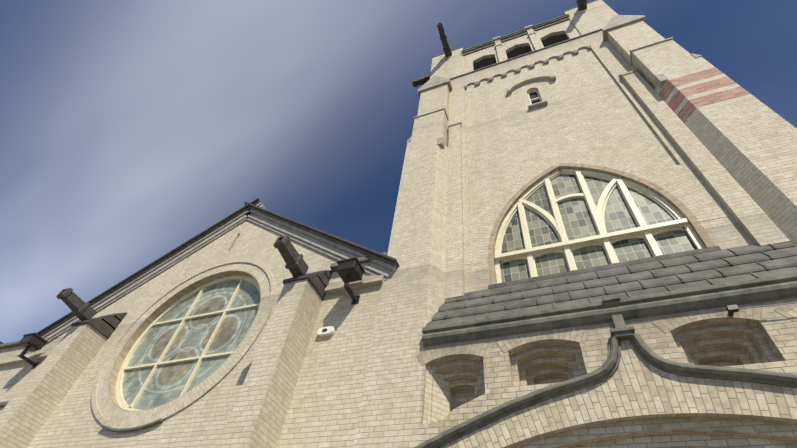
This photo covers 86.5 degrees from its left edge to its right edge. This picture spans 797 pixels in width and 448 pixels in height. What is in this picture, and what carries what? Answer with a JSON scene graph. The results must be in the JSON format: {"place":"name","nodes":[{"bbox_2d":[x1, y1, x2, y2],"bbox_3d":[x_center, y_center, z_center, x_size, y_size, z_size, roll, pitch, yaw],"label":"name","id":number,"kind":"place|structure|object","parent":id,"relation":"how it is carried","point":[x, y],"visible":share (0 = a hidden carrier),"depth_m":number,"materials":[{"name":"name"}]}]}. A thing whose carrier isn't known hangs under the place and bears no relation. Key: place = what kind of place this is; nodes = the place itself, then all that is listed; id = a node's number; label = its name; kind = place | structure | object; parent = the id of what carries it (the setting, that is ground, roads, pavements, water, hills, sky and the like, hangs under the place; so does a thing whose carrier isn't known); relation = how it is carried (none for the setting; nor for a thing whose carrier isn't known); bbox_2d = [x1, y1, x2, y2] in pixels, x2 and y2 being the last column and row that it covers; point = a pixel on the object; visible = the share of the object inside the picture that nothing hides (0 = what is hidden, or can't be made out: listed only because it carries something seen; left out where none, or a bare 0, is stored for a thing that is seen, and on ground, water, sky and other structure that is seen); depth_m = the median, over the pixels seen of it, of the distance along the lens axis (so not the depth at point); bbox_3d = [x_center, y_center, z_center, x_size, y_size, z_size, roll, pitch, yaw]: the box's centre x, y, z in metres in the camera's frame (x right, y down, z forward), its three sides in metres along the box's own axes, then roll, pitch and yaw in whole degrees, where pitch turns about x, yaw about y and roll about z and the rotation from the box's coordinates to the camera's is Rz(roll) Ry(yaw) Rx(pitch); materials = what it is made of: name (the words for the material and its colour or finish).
{"place":"outdoors","nodes":[
{"label":"outdoors","id":0,"kind":"place"},
{"bbox_2d":[0,220,381,447],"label":"nave wall","id":1,"kind":"structure","parent":0,"point":[324,408],"depth_m":7.02,"materials":[{"name":"beige brick"}]},
{"bbox_2d":[100,418,163,431],"bbox_3d":[-4.421,3.329,6.958,1.356,0.155,0.070,-13,-53,18],"label":"window sill","id":2,"kind":"structure","parent":1,"relation":"attached to","point":[148,425],"depth_m":6.85,"materials":[{"name":"grey stone"}]},
{"bbox_2d":[91,259,274,427],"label":"rose rings","id":3,"kind":"object","parent":1,"relation":"attached to","point":[107,411],"visible":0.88,"depth_m":7.83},
{"bbox_2d":[115,275,259,410],"bbox_3d":[-4.140,2.286,8.554,3.260,3.260,0.080,-13,-53,18],"label":"rose frame","id":4,"kind":"object","parent":1,"relation":"in","point":[122,403],"visible":0.54,"depth_m":8.65,"materials":[{"name":"beige wood"}]},
{"bbox_2d":[122,280,259,409],"bbox_3d":[-4.135,2.297,8.562,3.200,3.200,0.010,-13,-53,18],"label":"stained glass","id":5,"kind":"object","parent":4,"relation":"in","point":[167,383],"depth_m":8.45,"materials":[{"name":"multicoloured glass"}]},
{"bbox_2d":[0,252,386,406],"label":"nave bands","id":6,"kind":"object","parent":1,"relation":"attached to","point":[364,259],"visible":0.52,"depth_m":7.95,"materials":[{"name":"grey stone"}]},
{"bbox_2d":[0,0,796,343],"label":"sky","id":7,"kind":"structure","parent":0,"point":[130,129],"materials":[{"name":"blue"}]},
{"bbox_2d":[447,30,753,292],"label":"tower wall","id":8,"kind":"structure","parent":0,"point":[595,105],"depth_m":10.05,"materials":[{"name":"beige brick"}]},
{"bbox_2d":[528,100,547,109],"bbox_3d":[3.591,-3.049,10.923,0.480,0.070,0.150,-13,-53,18],"label":"window sill","id":9,"kind":"structure","parent":8,"relation":"attached to","point":[537,105],"depth_m":10.88,"materials":[{"name":"beige stone"}]},
{"bbox_2d":[417,297,796,447],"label":"portal wall","id":10,"kind":"structure","parent":0,"point":[497,376],"depth_m":4.87,"materials":[{"name":"beige brick"}]},
{"bbox_2d":[414,333,796,447],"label":"arch hood molding","id":11,"kind":"structure","parent":10,"relation":"attached to","point":[607,368],"depth_m":4.80,"materials":[{"name":"grey stone"}]},
{"bbox_2d":[422,273,796,346],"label":"roof eave","id":12,"kind":"object","parent":10,"relation":"attached to","point":[771,288],"visible":0.96,"depth_m":5.26,"materials":[{"name":"grey stone"}]},
{"bbox_2d":[425,242,796,326],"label":"shingled roof","id":13,"kind":"structure","parent":10,"relation":"on","point":[708,266],"depth_m":5.86,"materials":[{"name":"stone"}]},
{"bbox_2d":[441,340,796,447],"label":"entrance arch","id":14,"kind":"structure","parent":10,"relation":"attached to","point":[635,384],"depth_m":4.56,"materials":[{"name":"beige brick"}]},
{"bbox_2d":[726,302,796,315],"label":"cables","id":15,"kind":"object","parent":10,"relation":"attached to","point":[731,309],"visible":1,"depth_m":4.72,"materials":[{"name":"brown metal"}]},
{"bbox_2d":[602,294,634,340],"bbox_3d":[2.689,1.142,5.213,0.260,0.580,0.160,-13,-53,18],"label":"ogee finial","id":16,"kind":"object","parent":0,"point":[620,330],"visible":0.67,"depth_m":5.09,"materials":[{"name":"grey stone"}]},
{"label":"ground","id":17,"kind":"structure","parent":0,"visible":0},
{"bbox_2d":[0,323,106,447],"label":"buttress","id":18,"kind":"structure","parent":17,"relation":"on","point":[29,408],"depth_m":8.10,"materials":[{"name":"beige brick"}]},
{"bbox_2d":[56,288,96,320],"bbox_3d":[-6.897,1.728,9.079,0.255,0.280,0.800,-13,-58,18],"label":"pinnacle","id":19,"kind":"object","parent":18,"relation":"attached to","point":[80,308],"visible":0.96,"depth_m":9.02,"materials":[{"name":"stone"}]},
{"bbox_2d":[70,312,126,338],"bbox_3d":[-6.674,2.128,9.479,0.530,0.710,0.610,-13,-53,18],"label":"buttress cap","id":20,"kind":"object","parent":18,"relation":"on","point":[106,326],"visible":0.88,"depth_m":9.30,"materials":[{"name":"grey stone"}]},
{"bbox_2d":[217,279,321,447],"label":"buttress","id":21,"kind":"structure","parent":17,"relation":"on","point":[257,417],"depth_m":6.15,"materials":[{"name":"beige brick"}]},
{"bbox_2d":[273,235,308,276],"bbox_3d":[-1.884,0.572,7.439,0.255,0.280,0.800,-13,-58,18],"label":"pinnacle","id":22,"kind":"object","parent":21,"relation":"attached to","point":[296,265],"visible":0.98,"depth_m":7.36,"materials":[{"name":"stone"}]},
{"bbox_2d":[283,270,332,299],"bbox_3d":[-1.661,0.973,7.838,0.530,0.710,0.610,-13,-53,18],"label":"buttress cap","id":23,"kind":"object","parent":21,"relation":"on","point":[319,281],"visible":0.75,"depth_m":7.61,"materials":[{"name":"grey stone"}]},
{"bbox_2d":[353,84,452,447],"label":"pier","id":24,"kind":"structure","parent":17,"relation":"on","point":[411,299],"depth_m":6.88,"materials":[{"name":"beige brick"}]},
{"bbox_2d":[407,75,461,148],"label":"pier caps","id":25,"kind":"object","parent":24,"relation":"attached to","point":[434,81],"visible":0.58,"depth_m":13.67,"materials":[{"name":"beige stone"}]},
{"bbox_2d":[444,124,464,298],"bbox_3d":[1.247,-0.681,9.267,0.320,6.100,0.200,-13,-53,18],"label":"pier strip","id":26,"kind":"object","parent":24,"relation":"attached to","point":[454,274],"visible":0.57,"depth_m":8.35,"materials":[{"name":"beige brick"}]},
{"bbox_2d":[607,20,796,245],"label":"pier","id":27,"kind":"structure","parent":17,"relation":"on","point":[747,140],"depth_m":7.32,"materials":[{"name":"brick"}]},
{"bbox_2d":[602,15,701,88],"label":"pier caps","id":28,"kind":"object","parent":27,"relation":"on","point":[616,21],"visible":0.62,"depth_m":11.93,"materials":[{"name":"beige stone"}]},
{"bbox_2d":[623,72,789,245],"bbox_3d":[5.295,-1.615,7.942,0.320,6.100,0.200,-13,-53,18],"label":"pier strip","id":29,"kind":"object","parent":27,"relation":"attached to","point":[756,223],"visible":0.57,"depth_m":6.92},
{"bbox_3d":[4.540,1.677,10.492,6.240,18.250,6.360,-13,-53,18],"label":"tower","id":30,"kind":"object","parent":17,"relation":"on","visible":0},
{"bbox_2d":[463,20,580,73],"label":"belfry arcade wall","id":31,"kind":"structure","parent":30,"relation":"on","point":[568,29],"depth_m":14.80,"materials":[{"name":"beige brick"}]},
{"bbox_2d":[461,14,569,55],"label":"belfry cornice","id":32,"kind":"structure","parent":31,"relation":"on","point":[517,33],"depth_m":15.41,"materials":[{"name":"grey stone"}]},
{"bbox_2d":[464,18,566,53],"bbox_3d":[4.286,-6.640,15.578,3.900,0.140,0.480,-13,-53,18],"label":"belfry frieze","id":33,"kind":"object","parent":31,"relation":"attached to","point":[516,35],"depth_m":15.45,"materials":[{"name":"grey stone"}]},
{"bbox_2d":[493,25,541,61],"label":"pillars","id":34,"kind":"structure","parent":31,"relation":"attached to","point":[533,39],"depth_m":14.64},
{"bbox_2d":[473,34,567,69],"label":"belfry openings","id":35,"kind":"object","parent":31,"relation":"attached to","point":[548,41],"visible":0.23,"depth_m":14.49,"materials":[{"name":"black"}]},
{"bbox_2d":[430,0,617,78],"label":"turrets","id":36,"kind":"object","parent":30,"relation":"attached to","point":[596,15],"visible":0.26,"depth_m":14.72,"materials":[{"name":"beige brick"}]},
{"bbox_2d":[412,74,429,86],"bbox_3d":[0.955,-5.514,16.272,0.850,0.330,0.300,-13,-53,18],"label":"gargoyle","id":37,"kind":"object","parent":36,"relation":"attached to","point":[421,80],"visible":0.79,"depth_m":16.21,"materials":[{"name":"stone"}]},
{"bbox_2d":[437,22,451,56],"bbox_3d":[1.744,-7.011,16.137,0.300,0.330,1.250,-13,-52,18],"label":"gargoyle","id":38,"kind":"object","parent":36,"relation":"attached to","point":[447,51],"visible":0.94,"depth_m":16.06,"materials":[{"name":"stone"}]},
{"bbox_2d":[432,0,596,57],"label":"turret caps","id":39,"kind":"object","parent":36,"relation":"on","point":[563,12],"visible":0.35,"depth_m":15.47,"materials":[{"name":"stone"}]},
{"bbox_2d":[576,0,586,10],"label":"gargoyle","id":40,"kind":"object","parent":36,"relation":"attached to","point":[581,4],"visible":0.85,"depth_m":14.81,"materials":[{"name":"stone"}]},
{"bbox_2d":[450,28,602,79],"bbox_3d":[4.013,-5.336,13.822,6.340,0.060,0.340,-13,-53,18],"label":"string course","id":41,"kind":"object","parent":30,"relation":"on","point":[528,53],"visible":0.02,"depth_m":13.66,"materials":[{"name":"stone"}]},
{"bbox_2d":[464,45,590,89],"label":"corbels","id":42,"kind":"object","parent":30,"relation":"attached to","point":[531,66],"depth_m":12.86,"materials":[{"name":"stone"}]},
{"bbox_2d":[508,74,551,91],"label":"arched hood molding","id":43,"kind":"structure","parent":30,"relation":"attached to","point":[528,80],"depth_m":12.16,"materials":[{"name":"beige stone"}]},
{"bbox_2d":[506,75,555,94],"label":"molding end stops","id":44,"kind":"object","parent":43,"relation":"attached to","point":[552,78],"visible":1,"depth_m":11.74,"materials":[{"name":"beige stone"}]},
{"bbox_2d":[527,90,541,103],"bbox_3d":[3.702,-3.360,11.480,0.300,1.200,0.060,-13,-53,18],"label":"window frame","id":45,"kind":"object","parent":30,"relation":"attached to","point":[534,99],"visible":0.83,"depth_m":11.53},
{"bbox_2d":[529,92,539,103],"bbox_3d":[3.717,-3.337,11.510,0.300,1.220,0.020,-13,-53,18],"label":"small window","id":46,"kind":"structure","parent":45,"relation":"in","point":[533,95],"depth_m":11.71,"materials":[{"name":"grey glass"}]},
{"bbox_2d":[488,163,698,262],"bbox_3d":[3.194,-0.389,7.835,3.200,2.441,0.205,-13,-53,18],"label":"window arch molding","id":47,"kind":"structure","parent":30,"relation":"attached to","point":[681,208],"depth_m":7.86,"materials":[{"name":"beige stone"}]},
{"bbox_2d":[465,152,729,265],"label":"window arch rings","id":48,"kind":"object","parent":47,"relation":"attached to","point":[700,204],"depth_m":7.82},
{"bbox_2d":[488,222,715,284],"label":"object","id":49,"kind":"object","parent":47,"relation":"attached to","point":[702,234],"depth_m":6.29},
{"bbox_2d":[495,169,704,282],"bbox_3d":[3.152,-0.202,7.574,3.038,2.895,0.155,-13,-53,18],"label":"window frame","id":50,"kind":"object","parent":30,"relation":"attached to","point":[603,238],"visible":0.88,"depth_m":7.24,"materials":[{"name":"beige wood"}]},
{"bbox_2d":[500,174,696,282],"bbox_3d":[3.171,-0.164,7.606,3.000,2.900,0.010,-13,-53,18],"label":"window glass","id":51,"kind":"object","parent":50,"relation":"in","point":[577,220],"visible":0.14,"depth_m":7.23,"materials":[{"name":"glass"}]},
{"bbox_3d":[-1.729,6.102,14.402,9.170,3.480,14.230,-13,-53,18],"label":"nave","id":52,"kind":"object","parent":17,"relation":"on","visible":0},
{"bbox_2d":[0,337,44,349],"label":"gutter","id":53,"kind":"object","parent":52,"relation":"on","point":[9,345],"visible":0.06,"depth_m":10.61,"materials":[{"name":"metal"}]},
{"bbox_2d":[18,332,48,368],"bbox_3d":[-8.265,2.858,9.536,0.380,0.540,0.580,-13,-53,18],"label":"floodlight","id":54,"kind":"object","parent":52,"relation":"attached to","point":[34,341],"visible":1,"depth_m":9.50,"materials":[{"name":"brown metal"}]},
{"bbox_2d":[109,270,260,410],"bbox_3d":[-4.162,2.240,8.519,3.274,3.274,0.282,-13,-53,18],"label":"window frame","id":55,"kind":"object","parent":52,"relation":"attached to","point":[142,328],"visible":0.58,"depth_m":9.33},
{"bbox_2d":[0,275,383,366],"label":"corbel courses","id":56,"kind":"object","parent":52,"relation":"attached to","point":[365,281],"visible":0.52,"depth_m":7.69,"materials":[{"name":"beige stone"}]},
{"bbox_2d":[23,198,398,354],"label":"roof trim","id":57,"kind":"structure","parent":52,"relation":"attached to","point":[256,211],"depth_m":10.41,"materials":[{"name":"stone"}]},
{"bbox_2d":[317,326,334,336],"bbox_3d":[-1.195,1.762,6.961,0.300,0.150,0.085,-13,-53,18],"label":"security camera","id":58,"kind":"object","parent":52,"relation":"attached to","point":[326,331],"visible":1,"depth_m":6.92,"materials":[{"name":"white plastic"}]},
{"bbox_2d":[336,257,364,304],"bbox_3d":[-0.821,0.988,7.300,0.380,0.540,0.580,-13,-53,18],"label":"floodlight","id":59,"kind":"object","parent":52,"relation":"attached to","point":[350,270],"visible":1,"depth_m":7.25,"materials":[{"name":"brown metal"}]}
]}

